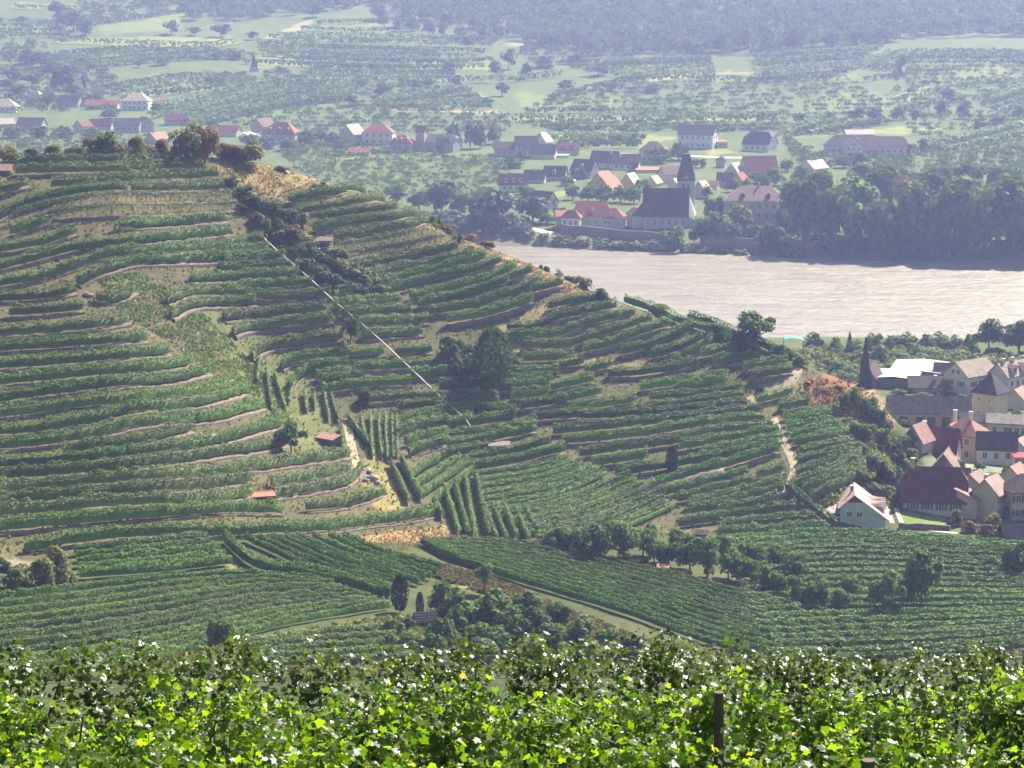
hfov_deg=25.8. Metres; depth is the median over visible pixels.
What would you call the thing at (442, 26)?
tree
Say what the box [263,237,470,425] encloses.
cargo rail
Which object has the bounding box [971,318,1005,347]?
tree
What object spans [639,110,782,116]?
vine row
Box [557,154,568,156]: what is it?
carport
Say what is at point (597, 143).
vine row
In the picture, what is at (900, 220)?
tree
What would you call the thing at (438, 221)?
bush
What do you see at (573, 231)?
bank wall
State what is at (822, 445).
vine row
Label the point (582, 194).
tree
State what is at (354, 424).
vine row
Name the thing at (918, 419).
door
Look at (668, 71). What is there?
vine row
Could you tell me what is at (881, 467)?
bush
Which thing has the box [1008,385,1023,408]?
house
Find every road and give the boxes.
[532,227,559,235]
[620,153,777,158]
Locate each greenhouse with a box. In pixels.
[877,368,921,387]
[891,359,944,375]
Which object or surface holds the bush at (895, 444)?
on the ground at (520, 96)
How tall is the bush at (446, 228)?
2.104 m
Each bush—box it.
[0,145,18,163]
[0,557,11,572]
[0,563,35,591]
[18,557,55,595]
[23,147,41,163]
[42,143,63,157]
[44,544,76,588]
[63,146,88,157]
[79,137,112,156]
[107,143,129,157]
[124,134,146,157]
[136,139,171,157]
[170,144,180,159]
[213,142,228,158]
[222,169,239,183]
[224,144,245,161]
[233,184,252,195]
[234,203,247,212]
[237,140,266,161]
[242,193,262,207]
[248,212,265,225]
[258,199,282,214]
[264,229,283,243]
[273,207,298,223]
[274,166,290,170]
[276,241,303,253]
[284,224,300,239]
[291,212,310,224]
[291,230,318,247]
[296,257,319,270]
[304,246,333,258]
[306,183,318,190]
[311,264,329,277]
[313,248,349,266]
[315,271,340,284]
[317,181,325,188]
[332,261,364,277]
[334,278,355,289]
[352,286,367,296]
[355,269,382,286]
[356,386,370,405]
[369,284,390,294]
[372,644,399,659]
[376,633,396,644]
[381,618,405,635]
[400,617,417,627]
[400,631,427,648]
[418,633,448,658]
[425,618,460,643]
[427,579,464,616]
[430,215,442,227]
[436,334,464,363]
[439,224,457,232]
[443,600,479,631]
[445,224,453,233]
[450,352,483,380]
[452,234,463,240]
[461,234,478,240]
[461,621,491,646]
[462,343,479,357]
[469,588,512,627]
[470,636,500,664]
[477,241,495,247]
[485,625,515,654]
[492,604,530,639]
[498,211,513,217]
[504,215,522,223]
[508,356,521,368]
[508,590,543,613]
[519,229,538,239]
[519,605,552,633]
[522,639,548,658]
[535,232,552,243]
[538,622,567,647]
[543,266,549,271]
[546,601,571,623]
[550,235,575,245]
[551,654,580,670]
[555,269,563,276]
[562,614,595,639]
[563,276,572,281]
[569,236,595,246]
[571,275,581,283]
[573,638,600,659]
[578,276,593,290]
[591,237,608,248]
[595,288,610,302]
[595,628,620,641]
[606,240,628,249]
[619,646,641,663]
[620,633,643,646]
[622,240,642,249]
[638,239,658,250]
[648,303,668,315]
[652,241,667,250]
[677,244,697,252]
[693,245,711,252]
[710,323,729,335]
[715,248,730,254]
[723,333,744,346]
[733,249,752,255]
[756,384,764,392]
[768,344,791,358]
[776,249,791,257]
[787,350,799,359]
[788,246,803,257]
[791,354,810,366]
[802,331,824,348]
[819,357,831,368]
[825,360,848,373]
[829,336,843,349]
[832,433,844,440]
[839,392,850,404]
[842,365,859,375]
[845,338,863,352]
[845,420,859,430]
[847,454,858,462]
[849,349,862,359]
[850,386,862,401]
[851,467,862,478]
[852,431,867,441]
[853,440,869,451]
[858,397,872,413]
[858,470,871,481]
[863,332,883,350]
[864,453,880,464]
[865,405,880,424]
[865,482,879,491]
[870,344,891,362]
[870,397,878,408]
[875,461,887,480]
[876,485,891,494]
[877,408,887,423]
[878,428,890,441]
[880,361,893,367]
[880,421,893,433]
[882,334,903,348]
[885,440,902,453]
[885,465,902,483]
[889,349,910,359]
[889,389,907,394]
[891,451,905,464]
[895,500,903,506]
[896,418,909,425]
[897,331,918,350]
[897,458,910,471]
[898,434,910,442]
[901,385,911,392]
[906,343,927,358]
[906,448,918,462]
[907,431,918,442]
[914,392,930,395]
[918,333,936,347]
[928,349,949,356]
[931,331,948,349]
[936,388,951,395]
[946,334,963,349]
[946,509,962,526]
[947,352,966,360]
[957,459,965,466]
[961,520,980,532]
[962,333,978,352]
[964,355,978,359]
[966,566,978,571]
[973,461,985,470]
[977,524,999,538]
[979,556,1001,568]
[980,512,1001,525]
[990,359,1001,363]
[1001,462,1012,471]
[1001,542,1023,574]
[1004,506,1019,519]
[1011,407,1022,414]
[1018,428,1023,437]
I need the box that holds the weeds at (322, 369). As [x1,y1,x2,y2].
[0,157,884,555]
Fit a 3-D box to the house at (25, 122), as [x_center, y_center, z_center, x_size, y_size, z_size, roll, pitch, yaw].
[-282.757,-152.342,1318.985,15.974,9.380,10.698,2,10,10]
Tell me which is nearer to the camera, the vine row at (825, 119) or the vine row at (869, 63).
the vine row at (825, 119)
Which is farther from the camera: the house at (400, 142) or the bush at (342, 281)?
the house at (400, 142)
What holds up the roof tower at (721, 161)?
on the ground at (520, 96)
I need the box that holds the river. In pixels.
[485,245,1023,338]
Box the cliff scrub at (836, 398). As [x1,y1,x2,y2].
[788,377,892,423]
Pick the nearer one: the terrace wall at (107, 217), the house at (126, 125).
the terrace wall at (107, 217)
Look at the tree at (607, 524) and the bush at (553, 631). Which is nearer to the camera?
the bush at (553, 631)
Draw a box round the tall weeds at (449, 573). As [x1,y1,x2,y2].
[364,550,675,648]
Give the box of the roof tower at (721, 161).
[715,156,727,167]
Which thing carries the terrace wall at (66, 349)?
on the ground at (520, 96)
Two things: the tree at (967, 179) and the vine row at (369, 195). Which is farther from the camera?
the tree at (967, 179)
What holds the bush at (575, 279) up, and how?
on the ground at (520, 96)
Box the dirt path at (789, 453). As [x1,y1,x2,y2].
[769,417,797,496]
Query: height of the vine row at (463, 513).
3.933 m
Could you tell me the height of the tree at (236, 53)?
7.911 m
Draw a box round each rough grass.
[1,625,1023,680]
[217,612,632,658]
[567,553,945,623]
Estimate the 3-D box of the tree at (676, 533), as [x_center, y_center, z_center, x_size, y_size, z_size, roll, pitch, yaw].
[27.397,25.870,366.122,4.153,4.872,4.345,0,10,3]
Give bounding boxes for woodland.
[181,0,1023,53]
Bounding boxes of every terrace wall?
[0,186,30,197]
[0,190,128,223]
[0,234,78,256]
[0,234,233,273]
[0,245,257,289]
[0,293,77,304]
[0,323,131,340]
[0,341,149,354]
[0,354,172,373]
[0,364,194,389]
[0,374,212,406]
[0,387,234,421]
[0,394,250,439]
[0,408,266,453]
[0,446,289,482]
[0,496,254,520]
[0,513,283,536]
[1,427,283,469]
[1,458,351,495]
[1,482,255,505]
[8,200,236,227]
[9,310,84,319]
[10,224,48,237]
[17,170,203,177]
[27,515,441,554]
[50,177,219,191]
[55,210,238,220]
[77,260,285,287]
[79,431,196,454]
[96,293,138,305]
[121,222,229,232]
[132,189,224,194]
[168,294,332,308]
[172,305,257,322]
[193,278,299,285]
[225,311,327,324]
[226,286,314,296]
[234,322,333,340]
[253,340,343,362]
[272,473,347,488]
[275,471,366,501]
[281,355,385,372]
[291,191,360,205]
[293,367,349,390]
[297,201,385,217]
[306,496,388,513]
[313,217,413,234]
[322,211,394,223]
[326,386,412,396]
[334,303,400,312]
[336,223,431,244]
[336,292,379,299]
[342,314,414,319]
[345,234,442,252]
[346,242,447,261]
[359,367,445,375]
[362,323,428,330]
[363,335,424,342]
[365,250,458,270]
[369,401,498,407]
[373,260,456,279]
[380,259,484,287]
[390,263,502,296]
[397,353,433,358]
[398,426,464,440]
[399,408,516,418]
[411,445,446,457]
[412,269,516,303]
[413,374,457,381]
[419,284,507,311]
[432,282,542,318]
[442,386,480,392]
[446,302,534,328]
[451,418,517,431]
[452,432,537,448]
[475,445,552,461]
[478,452,566,470]
[497,389,544,394]
[508,319,561,332]
[509,317,632,342]
[511,273,534,283]
[511,397,548,401]
[521,404,566,412]
[523,360,566,364]
[525,323,649,352]
[533,285,564,297]
[537,407,744,423]
[550,301,598,312]
[551,383,595,393]
[553,414,762,437]
[558,395,602,404]
[560,364,584,371]
[561,308,616,322]
[564,423,748,446]
[579,432,739,459]
[583,404,635,411]
[584,327,671,355]
[587,368,612,374]
[591,459,648,468]
[609,366,699,379]
[621,329,694,358]
[627,448,782,478]
[639,382,729,393]
[642,469,723,493]
[651,342,700,362]
[656,452,780,494]
[665,477,745,498]
[676,343,713,363]
[676,385,728,391]
[679,485,752,504]
[680,435,768,452]
[688,493,784,517]
[701,352,738,360]
[715,358,761,368]
[744,366,787,373]
[752,374,793,382]
[756,472,786,481]
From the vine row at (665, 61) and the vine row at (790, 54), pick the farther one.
the vine row at (790, 54)
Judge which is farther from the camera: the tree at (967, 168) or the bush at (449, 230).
the tree at (967, 168)
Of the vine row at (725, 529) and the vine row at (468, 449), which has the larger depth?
the vine row at (468, 449)
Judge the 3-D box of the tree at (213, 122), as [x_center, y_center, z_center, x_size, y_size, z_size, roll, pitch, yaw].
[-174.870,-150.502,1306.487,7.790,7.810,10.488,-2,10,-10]
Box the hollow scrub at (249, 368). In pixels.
[98,271,298,437]
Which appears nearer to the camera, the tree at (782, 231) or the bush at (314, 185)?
the bush at (314, 185)
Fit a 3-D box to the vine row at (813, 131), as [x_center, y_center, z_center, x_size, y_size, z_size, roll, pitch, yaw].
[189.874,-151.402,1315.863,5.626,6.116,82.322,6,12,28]
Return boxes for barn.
[424,134,462,151]
[856,361,882,387]
[885,395,972,427]
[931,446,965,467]
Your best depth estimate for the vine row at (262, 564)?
322.49 m
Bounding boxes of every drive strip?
[888,509,893,522]
[894,508,903,522]
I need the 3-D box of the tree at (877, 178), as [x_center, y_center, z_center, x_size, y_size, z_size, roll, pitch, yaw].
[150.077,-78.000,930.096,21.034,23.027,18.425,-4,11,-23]
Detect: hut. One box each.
[0,164,14,174]
[157,97,166,101]
[251,491,275,503]
[314,237,333,248]
[314,432,341,449]
[412,611,437,626]
[488,441,509,449]
[656,563,668,570]
[693,529,708,537]
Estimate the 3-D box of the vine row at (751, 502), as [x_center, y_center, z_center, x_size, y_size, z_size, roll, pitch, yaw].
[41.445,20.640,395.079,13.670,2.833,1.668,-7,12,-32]
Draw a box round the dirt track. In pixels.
[746,364,801,404]
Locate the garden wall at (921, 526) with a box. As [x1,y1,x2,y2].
[898,522,949,530]
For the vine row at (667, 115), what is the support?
on the ground at (520, 96)
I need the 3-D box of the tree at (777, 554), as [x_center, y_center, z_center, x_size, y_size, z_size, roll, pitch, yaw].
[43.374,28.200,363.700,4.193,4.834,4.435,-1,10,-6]
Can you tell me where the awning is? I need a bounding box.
[1011,452,1023,460]
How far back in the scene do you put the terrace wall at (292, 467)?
364.50 m
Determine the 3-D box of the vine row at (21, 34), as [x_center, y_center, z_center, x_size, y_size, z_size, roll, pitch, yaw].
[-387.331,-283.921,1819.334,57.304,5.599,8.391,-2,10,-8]
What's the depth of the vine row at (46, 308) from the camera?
380.12 m
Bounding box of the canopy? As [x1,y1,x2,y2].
[783,336,803,354]
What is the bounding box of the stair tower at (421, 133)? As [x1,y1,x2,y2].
[415,126,428,150]
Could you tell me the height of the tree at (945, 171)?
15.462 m
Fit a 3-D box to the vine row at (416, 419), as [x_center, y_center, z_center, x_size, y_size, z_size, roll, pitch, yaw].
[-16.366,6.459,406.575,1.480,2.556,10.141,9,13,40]
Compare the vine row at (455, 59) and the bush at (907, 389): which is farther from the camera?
the vine row at (455, 59)
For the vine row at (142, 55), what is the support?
on the ground at (520, 96)
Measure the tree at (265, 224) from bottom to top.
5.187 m
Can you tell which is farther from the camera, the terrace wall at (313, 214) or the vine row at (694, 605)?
the terrace wall at (313, 214)
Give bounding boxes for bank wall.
[560,224,681,246]
[700,235,819,253]
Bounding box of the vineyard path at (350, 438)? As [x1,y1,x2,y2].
[341,418,359,467]
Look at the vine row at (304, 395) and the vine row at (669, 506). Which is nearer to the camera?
the vine row at (669, 506)
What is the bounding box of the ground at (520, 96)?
[0,0,1023,767]
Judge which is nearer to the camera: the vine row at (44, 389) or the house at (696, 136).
the vine row at (44, 389)
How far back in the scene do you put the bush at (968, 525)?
392.83 m
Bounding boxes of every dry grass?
[217,158,352,201]
[362,526,456,549]
[422,222,617,303]
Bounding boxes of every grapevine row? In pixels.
[0,626,1023,767]
[0,665,1023,767]
[0,698,1023,767]
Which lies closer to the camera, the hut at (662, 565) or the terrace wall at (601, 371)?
the hut at (662, 565)
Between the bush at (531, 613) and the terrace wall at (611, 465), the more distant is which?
the terrace wall at (611, 465)
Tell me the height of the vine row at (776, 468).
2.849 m
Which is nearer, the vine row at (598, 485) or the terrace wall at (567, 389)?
the vine row at (598, 485)
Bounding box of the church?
[632,153,695,228]
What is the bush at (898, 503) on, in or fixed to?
on the ground at (520, 96)
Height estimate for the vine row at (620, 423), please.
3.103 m
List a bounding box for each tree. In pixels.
[0,79,16,89]
[1,124,25,137]
[2,67,23,76]
[5,49,19,55]
[9,83,30,93]
[12,48,36,63]
[19,73,45,85]
[27,50,49,66]
[29,126,48,137]
[36,62,59,76]
[37,91,55,105]
[48,1,67,13]
[49,70,67,88]
[50,125,74,137]
[52,12,64,26]
[58,10,86,30]
[59,65,75,85]
[62,81,81,94]
[70,65,83,75]
[73,19,96,34]
[77,56,88,63]
[80,71,88,87]
[82,92,105,100]
[82,126,102,137]
[95,130,118,156]
[98,108,119,117]
[135,60,143,66]
[149,103,165,111]
[152,56,168,64]
[162,20,178,34]
[167,120,202,162]
[185,27,201,33]
[195,117,220,163]
[205,76,217,83]
[205,617,235,642]
[206,119,217,129]
[210,23,231,36]
[210,52,228,58]
[216,77,224,82]
[227,50,245,58]
[235,71,246,75]
[238,133,258,143]
[246,31,258,39]
[249,54,258,71]
[255,134,279,148]
[257,217,271,237]
[272,67,288,70]
[273,420,307,454]
[274,217,288,240]
[279,137,298,149]
[291,75,303,79]
[295,129,316,143]
[310,0,323,16]
[312,128,327,141]
[322,131,340,143]
[329,139,347,148]
[340,311,360,342]
[344,95,358,103]
[350,79,367,85]
[369,5,386,19]
[370,82,393,95]
[377,14,389,25]
[381,183,408,202]
[390,574,408,612]
[393,17,407,29]
[405,15,420,30]
[406,189,431,210]
[409,78,421,88]
[415,592,423,611]
[419,18,435,33]
[421,79,434,86]
[423,181,456,210]
[433,132,449,153]
[437,21,447,34]
[441,11,455,23]
[441,62,454,71]
[444,121,461,138]
[447,75,463,85]
[448,192,469,212]
[452,23,467,36]
[458,186,520,225]
[461,39,471,45]
[463,94,476,99]
[464,119,478,148]
[467,12,478,27]
[472,326,513,385]
[473,118,486,145]
[474,562,493,590]
[479,97,494,104]
[485,121,501,142]
[488,60,503,73]
[492,24,505,38]
[495,82,509,95]
[497,156,524,167]
[499,47,517,68]
[514,148,529,159]
[516,184,535,196]
[516,193,550,222]
[517,62,532,76]
[535,55,554,64]
[538,212,555,223]
[539,525,564,547]
[553,207,565,213]
[556,80,575,89]
[557,520,585,548]
[560,175,573,185]
[564,185,579,199]
[567,52,584,62]
[568,167,586,178]
[571,522,610,559]
[576,182,597,200]
[585,63,611,75]
[593,182,615,200]
[600,519,616,544]
[602,82,621,88]
[608,134,624,141]
[608,520,641,558]
[613,184,628,201]
[624,185,642,203]
[629,161,639,171]
[632,519,658,555]
[634,179,650,189]
[638,153,645,161]
[641,531,660,561]
[644,83,661,91]
[645,144,672,162]
[655,537,680,565]
[658,224,684,252]
[665,446,678,473]
[667,527,691,548]
[669,141,690,159]
[676,536,705,570]
[686,534,706,546]
[688,224,701,242]
[691,157,696,166]
[692,535,720,577]
[695,159,706,167]
[696,216,712,238]
[702,184,715,196]
[703,197,716,218]
[707,210,730,236]
[714,533,734,557]
[715,218,742,238]
[716,194,724,214]
[719,546,742,578]
[722,202,756,228]
[724,178,740,190]
[732,552,760,580]
[736,310,775,340]
[736,541,764,560]
[738,28,756,47]
[740,177,753,185]
[744,224,759,237]
[747,171,761,181]
[750,564,779,591]
[752,555,770,572]
[753,223,779,254]
[754,174,772,185]
[760,28,778,46]
[764,165,786,185]
[765,542,790,566]
[766,570,788,593]
[768,223,785,235]
[775,206,790,232]
[776,178,804,197]
[778,177,833,238]
[780,159,795,171]
[782,550,809,577]
[783,24,804,49]
[785,570,811,601]
[789,164,809,180]
[792,112,807,120]
[800,169,836,207]
[802,573,830,604]
[805,186,856,240]
[822,112,835,118]
[823,32,844,46]
[829,588,851,610]
[832,175,861,198]
[833,180,887,241]
[834,153,853,167]
[839,573,861,596]
[845,163,872,185]
[845,332,851,347]
[846,107,866,118]
[849,168,896,204]
[850,30,867,44]
[853,151,871,163]
[857,336,872,388]
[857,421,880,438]
[866,106,885,119]
[866,181,922,249]
[867,569,906,607]
[868,164,908,180]
[882,175,919,199]
[887,107,905,119]
[895,571,916,600]
[896,54,906,71]
[898,166,924,181]
[898,180,949,253]
[903,544,944,603]
[906,143,918,155]
[909,110,920,120]
[916,172,947,205]
[917,138,927,153]
[923,166,957,180]
[931,181,975,254]
[935,100,949,114]
[939,88,956,99]
[939,174,981,194]
[954,159,991,182]
[956,103,969,117]
[962,184,1010,255]
[971,120,987,128]
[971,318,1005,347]
[977,172,1009,187]
[985,166,1014,186]
[988,116,1007,125]
[992,177,1023,248]
[1000,318,1023,352]
[1008,105,1023,117]
[1010,166,1023,176]
[1011,171,1023,203]
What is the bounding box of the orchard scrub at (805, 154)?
[0,0,1023,201]
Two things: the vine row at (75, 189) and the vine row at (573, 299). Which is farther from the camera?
the vine row at (573, 299)
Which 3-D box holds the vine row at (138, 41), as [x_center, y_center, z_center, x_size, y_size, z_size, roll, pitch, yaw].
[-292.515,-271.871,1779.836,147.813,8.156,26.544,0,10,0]
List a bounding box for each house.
[0,99,19,112]
[15,117,47,129]
[24,90,44,103]
[56,95,84,106]
[72,119,93,131]
[84,100,119,109]
[89,119,112,129]
[90,86,104,92]
[113,118,141,132]
[121,92,151,109]
[140,116,153,131]
[144,130,168,144]
[164,114,188,125]
[214,125,241,136]
[250,117,273,131]
[261,122,300,141]
[339,123,363,142]
[361,124,395,144]
[388,135,415,151]
[483,123,490,129]
[493,142,514,156]
[497,173,527,191]
[514,136,537,156]
[524,168,547,183]
[529,190,559,209]
[530,144,557,158]
[537,132,553,143]
[543,165,568,180]
[555,210,566,228]
[556,142,579,154]
[560,210,582,225]
[569,159,600,177]
[573,201,613,227]
[590,150,618,168]
[590,170,611,186]
[594,175,623,192]
[604,208,626,228]
[611,153,640,169]
[620,172,640,188]
[625,205,641,226]
[635,167,659,172]
[639,141,667,160]
[646,175,663,186]
[656,166,679,183]
[667,178,676,187]
[677,123,718,148]
[695,180,712,197]
[706,180,720,189]
[716,139,727,147]
[716,172,733,186]
[723,182,787,230]
[725,162,743,174]
[728,171,748,183]
[740,156,778,176]
[741,131,777,151]
[802,158,828,173]
[823,135,858,154]
[823,482,889,529]
[841,137,863,156]
[843,129,875,136]
[858,136,906,156]
[900,457,968,516]
[905,421,935,453]
[923,420,962,458]
[933,362,952,375]
[941,357,993,395]
[949,409,989,461]
[954,487,980,518]
[958,412,986,427]
[960,467,971,475]
[967,468,984,488]
[969,473,1006,518]
[970,372,1010,413]
[975,431,1018,465]
[985,413,1023,431]
[988,357,1023,393]
[1000,461,1023,480]
[1003,473,1023,520]
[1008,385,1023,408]
[1015,436,1023,461]
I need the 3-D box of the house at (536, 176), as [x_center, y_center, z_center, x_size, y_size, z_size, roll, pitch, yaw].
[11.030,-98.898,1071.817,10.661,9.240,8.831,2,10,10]
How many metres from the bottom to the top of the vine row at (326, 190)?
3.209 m
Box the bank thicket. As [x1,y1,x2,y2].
[791,343,1023,382]
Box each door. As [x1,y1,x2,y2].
[916,417,923,423]
[927,417,934,426]
[941,417,949,427]
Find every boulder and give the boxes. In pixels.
[84,291,92,296]
[362,467,371,473]
[365,473,378,480]
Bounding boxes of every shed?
[0,118,15,126]
[242,132,257,138]
[348,148,370,154]
[906,375,953,392]
[994,523,1023,541]
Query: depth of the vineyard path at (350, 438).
393.03 m
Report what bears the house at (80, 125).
on the ground at (520, 96)
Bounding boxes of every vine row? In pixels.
[0,17,55,22]
[0,21,61,27]
[0,26,66,31]
[0,29,68,36]
[0,31,69,37]
[0,174,29,192]
[0,178,127,217]
[0,223,77,250]
[0,223,232,268]
[0,231,259,285]
[0,279,76,300]
[0,310,130,335]
[0,327,148,350]
[0,341,170,367]
[0,350,194,383]
[0,361,211,401]
[0,374,234,416]
[0,381,248,433]
[0,397,264,448]
[0,414,282,466]
[0,434,286,478]
[0,445,351,491]
[0,467,252,502]
[0,481,253,514]
[0,496,282,530]
[0,568,319,598]
[0,573,326,606]
[0,577,333,614]
[0,581,340,622]
[0,584,347,630]
[0,586,356,639]
[0,589,361,646]
[0,594,377,662]
[0,596,384,668]
[0,599,391,680]
[2,591,370,655]
[8,188,236,218]
[8,212,48,233]
[8,299,83,314]
[10,151,175,164]
[14,2,83,8]
[15,158,203,173]
[24,501,439,551]
[46,43,160,55]
[50,45,211,57]
[50,166,219,186]
[53,37,238,46]
[53,197,236,218]
[60,45,222,60]
[61,417,195,453]
[69,49,229,63]
[73,530,208,552]
[74,248,284,283]
[75,536,214,558]
[77,541,220,564]
[77,548,225,570]
[77,553,232,576]
[80,48,244,63]
[88,51,256,67]
[88,53,211,64]
[95,6,186,23]
[95,279,136,301]
[102,71,256,87]
[115,73,256,89]
[117,210,227,226]
[129,75,256,92]
[130,177,224,190]
[144,76,255,95]
[150,84,268,117]
[153,77,359,107]
[156,82,357,111]
[163,83,353,112]
[164,281,331,302]
[167,85,353,113]
[167,292,256,316]
[172,89,282,113]
[179,89,351,115]
[183,90,350,116]
[183,91,348,123]
[187,90,317,109]
[187,241,267,255]
[189,266,298,280]
[191,94,344,125]
[210,95,334,120]
[216,256,291,270]
[222,249,286,263]
[222,274,313,289]
[222,298,326,319]
[222,529,391,596]
[223,242,268,253]
[231,310,333,333]
[242,57,346,65]
[242,651,412,665]
[244,532,392,589]
[245,636,400,652]
[245,643,405,658]
[248,629,396,647]
[249,328,343,357]
[249,621,384,641]
[254,354,262,382]
[255,37,442,52]
[257,41,434,53]
[257,532,399,589]
[258,44,428,56]
[259,48,422,57]
[261,49,415,59]
[262,53,409,62]
[263,367,274,405]
[268,33,499,41]
[269,460,351,485]
[270,532,409,587]
[272,368,286,406]
[273,459,364,496]
[275,30,499,40]
[279,344,383,368]
[281,35,491,45]
[284,530,420,583]
[285,355,348,387]
[286,370,299,400]
[287,43,484,52]
[288,180,365,201]
[291,47,477,57]
[292,189,386,213]
[295,54,470,63]
[296,531,425,581]
[300,25,419,32]
[301,62,462,69]
[301,388,309,410]
[303,67,448,74]
[304,483,386,509]
[305,68,455,75]
[307,63,409,67]
[311,73,448,80]
[311,389,317,407]
[312,205,419,229]
[312,530,431,578]
[313,71,442,79]
[314,364,350,378]
[316,16,392,23]
[317,369,363,384]
[318,200,398,219]
[321,373,411,392]
[321,391,331,418]
[328,391,341,419]
[328,530,437,573]
[332,212,431,239]
[332,222,440,248]
[333,281,379,295]
[333,292,400,307]
[338,422,345,450]
[340,231,445,256]
[341,301,413,315]
[341,529,441,567]
[345,412,368,442]
[353,355,447,370]
[354,240,457,266]
[357,414,371,445]
[359,312,427,324]
[360,323,423,338]
[366,247,471,275]
[367,388,499,401]
[367,411,375,455]
[374,248,484,283]
[375,84,467,101]
[375,412,384,456]
[376,84,461,98]
[376,87,473,102]
[380,91,479,103]
[380,96,482,106]
[382,411,390,456]
[383,99,486,109]
[384,100,492,109]
[386,251,502,291]
[388,86,468,103]
[388,412,396,456]
[388,457,411,503]
[393,411,400,452]
[394,341,432,353]
[395,395,516,412]
[395,410,473,435]
[399,401,473,421]
[399,452,424,499]
[402,411,442,426]
[403,425,449,444]
[406,433,448,454]
[406,448,449,475]
[409,259,516,298]
[409,364,456,377]
[413,452,461,484]
[415,56,493,63]
[415,62,487,67]
[417,273,506,306]
[419,535,896,631]
[420,456,469,495]
[421,536,881,633]
[423,539,867,632]
[425,539,854,639]
[428,270,543,314]
[428,541,839,640]
[430,542,821,641]
[431,462,475,499]
[431,496,444,518]
[432,543,811,645]
[434,545,797,648]
[437,547,782,650]
[438,548,770,651]
[439,374,480,388]
[440,548,755,656]
[442,482,461,534]
[446,70,563,81]
[446,292,534,321]
[446,413,536,438]
[446,420,537,447]
[446,439,487,456]
[447,406,517,427]
[452,478,471,534]
[462,470,476,535]
[468,439,565,469]
[469,432,551,460]
[471,454,566,475]
[473,470,491,535]
[474,455,575,483]
[474,458,583,488]
[477,462,591,495]
[477,465,600,501]
[480,467,608,508]
[481,501,498,537]
[490,503,509,539]
[495,376,546,389]
[496,470,631,513]
[501,475,636,518]
[502,502,518,538]
[506,305,635,338]
[506,309,562,330]
[506,362,559,375]
[507,371,553,382]
[508,263,532,279]
[509,477,644,522]
[511,112,778,120]
[511,384,548,397]
[513,505,530,541]
[515,482,648,526]
[519,393,566,408]
[522,347,573,360]
[523,105,704,112]
[524,312,652,347]
[524,506,540,529]
[525,486,656,530]
[528,492,663,534]
[530,274,563,291]
[531,395,747,419]
[534,496,670,538]
[542,499,675,538]
[548,75,641,97]
[548,290,599,307]
[548,371,594,389]
[549,133,646,139]
[552,402,762,433]
[553,123,639,133]
[556,353,584,367]
[557,383,602,400]
[558,138,642,146]
[560,297,617,318]
[561,130,639,138]
[562,410,764,442]
[568,392,636,410]
[570,134,637,141]
[578,416,772,455]
[579,137,641,146]
[582,315,671,350]
[584,357,611,371]
[590,446,647,464]
[594,54,711,62]
[600,57,712,65]
[604,55,704,62]
[607,61,714,70]
[607,355,699,376]
[610,67,715,75]
[611,59,710,67]
[614,71,715,80]
[614,437,782,475]
[620,317,692,354]
[624,294,758,347]
[636,389,744,410]
[638,369,728,389]
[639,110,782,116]
[647,438,780,487]
[648,379,741,399]
[650,329,703,357]
[663,465,749,494]
[669,331,712,362]
[675,372,728,389]
[676,473,754,500]
[676,498,796,526]
[677,422,778,448]
[685,479,783,513]
[686,308,775,349]
[687,474,783,506]
[699,428,783,454]
[700,341,738,356]
[704,73,846,81]
[713,348,761,363]
[715,489,778,513]
[716,519,826,535]
[718,510,816,527]
[723,525,1023,545]
[730,541,1022,557]
[734,531,1016,548]
[734,535,1022,553]
[735,566,1023,579]
[737,572,1023,586]
[740,579,1023,592]
[742,354,788,369]
[742,585,1023,598]
[748,592,1023,604]
[749,45,878,57]
[749,599,1023,613]
[750,50,873,62]
[751,45,877,56]
[751,362,792,377]
[751,547,1011,562]
[751,604,1023,618]
[752,53,869,66]
[752,58,863,71]
[752,552,1011,566]
[753,49,867,60]
[754,60,860,76]
[754,67,855,81]
[754,609,1023,627]
[755,56,851,64]
[755,385,792,402]
[755,458,786,477]
[756,616,1023,633]
[760,621,1023,639]
[761,627,1023,647]
[764,634,1023,654]
[769,65,851,76]
[769,639,1023,662]
[770,559,1023,573]
[772,113,826,133]
[778,394,810,409]
[782,402,839,418]
[783,116,836,135]
[784,408,832,424]
[784,478,838,527]
[785,117,891,134]
[786,414,833,430]
[789,418,843,437]
[791,447,861,485]
[793,425,849,444]
[794,447,852,475]
[796,116,850,133]
[797,441,855,462]
[798,434,854,452]
[801,457,866,491]
[809,119,851,133]
[809,461,865,499]
[818,116,872,133]
[829,116,885,132]
[855,47,892,66]
[863,66,959,79]
[864,49,897,67]
[870,48,901,67]
[878,47,908,67]
[885,47,913,69]
[892,48,919,69]
[894,89,1023,109]
[906,57,1023,63]
[909,53,1023,59]
[909,54,1023,59]
[915,47,1023,51]
[915,51,1023,55]
[916,119,1023,149]
[920,75,1023,93]
[923,49,1023,54]
[925,120,1023,149]
[926,122,1023,149]
[928,123,1023,151]
[938,126,1023,151]
[945,128,1023,151]
[987,82,1023,98]
[989,85,1023,99]
[990,88,1023,105]
[994,95,1023,106]
[996,101,1023,111]
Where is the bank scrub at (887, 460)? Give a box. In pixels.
[796,416,916,508]
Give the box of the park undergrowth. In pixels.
[412,209,1023,257]
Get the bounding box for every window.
[846,511,852,517]
[856,511,862,517]
[907,503,918,509]
[921,504,932,510]
[936,504,946,510]
[950,505,960,510]
[957,381,963,386]
[964,438,969,445]
[964,450,968,457]
[971,381,976,387]
[982,452,987,458]
[993,452,998,458]
[1005,453,1010,459]
[1012,509,1021,516]
[1013,495,1021,502]
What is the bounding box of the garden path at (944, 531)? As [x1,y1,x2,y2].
[928,530,958,533]
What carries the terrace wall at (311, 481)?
on the ground at (520, 96)

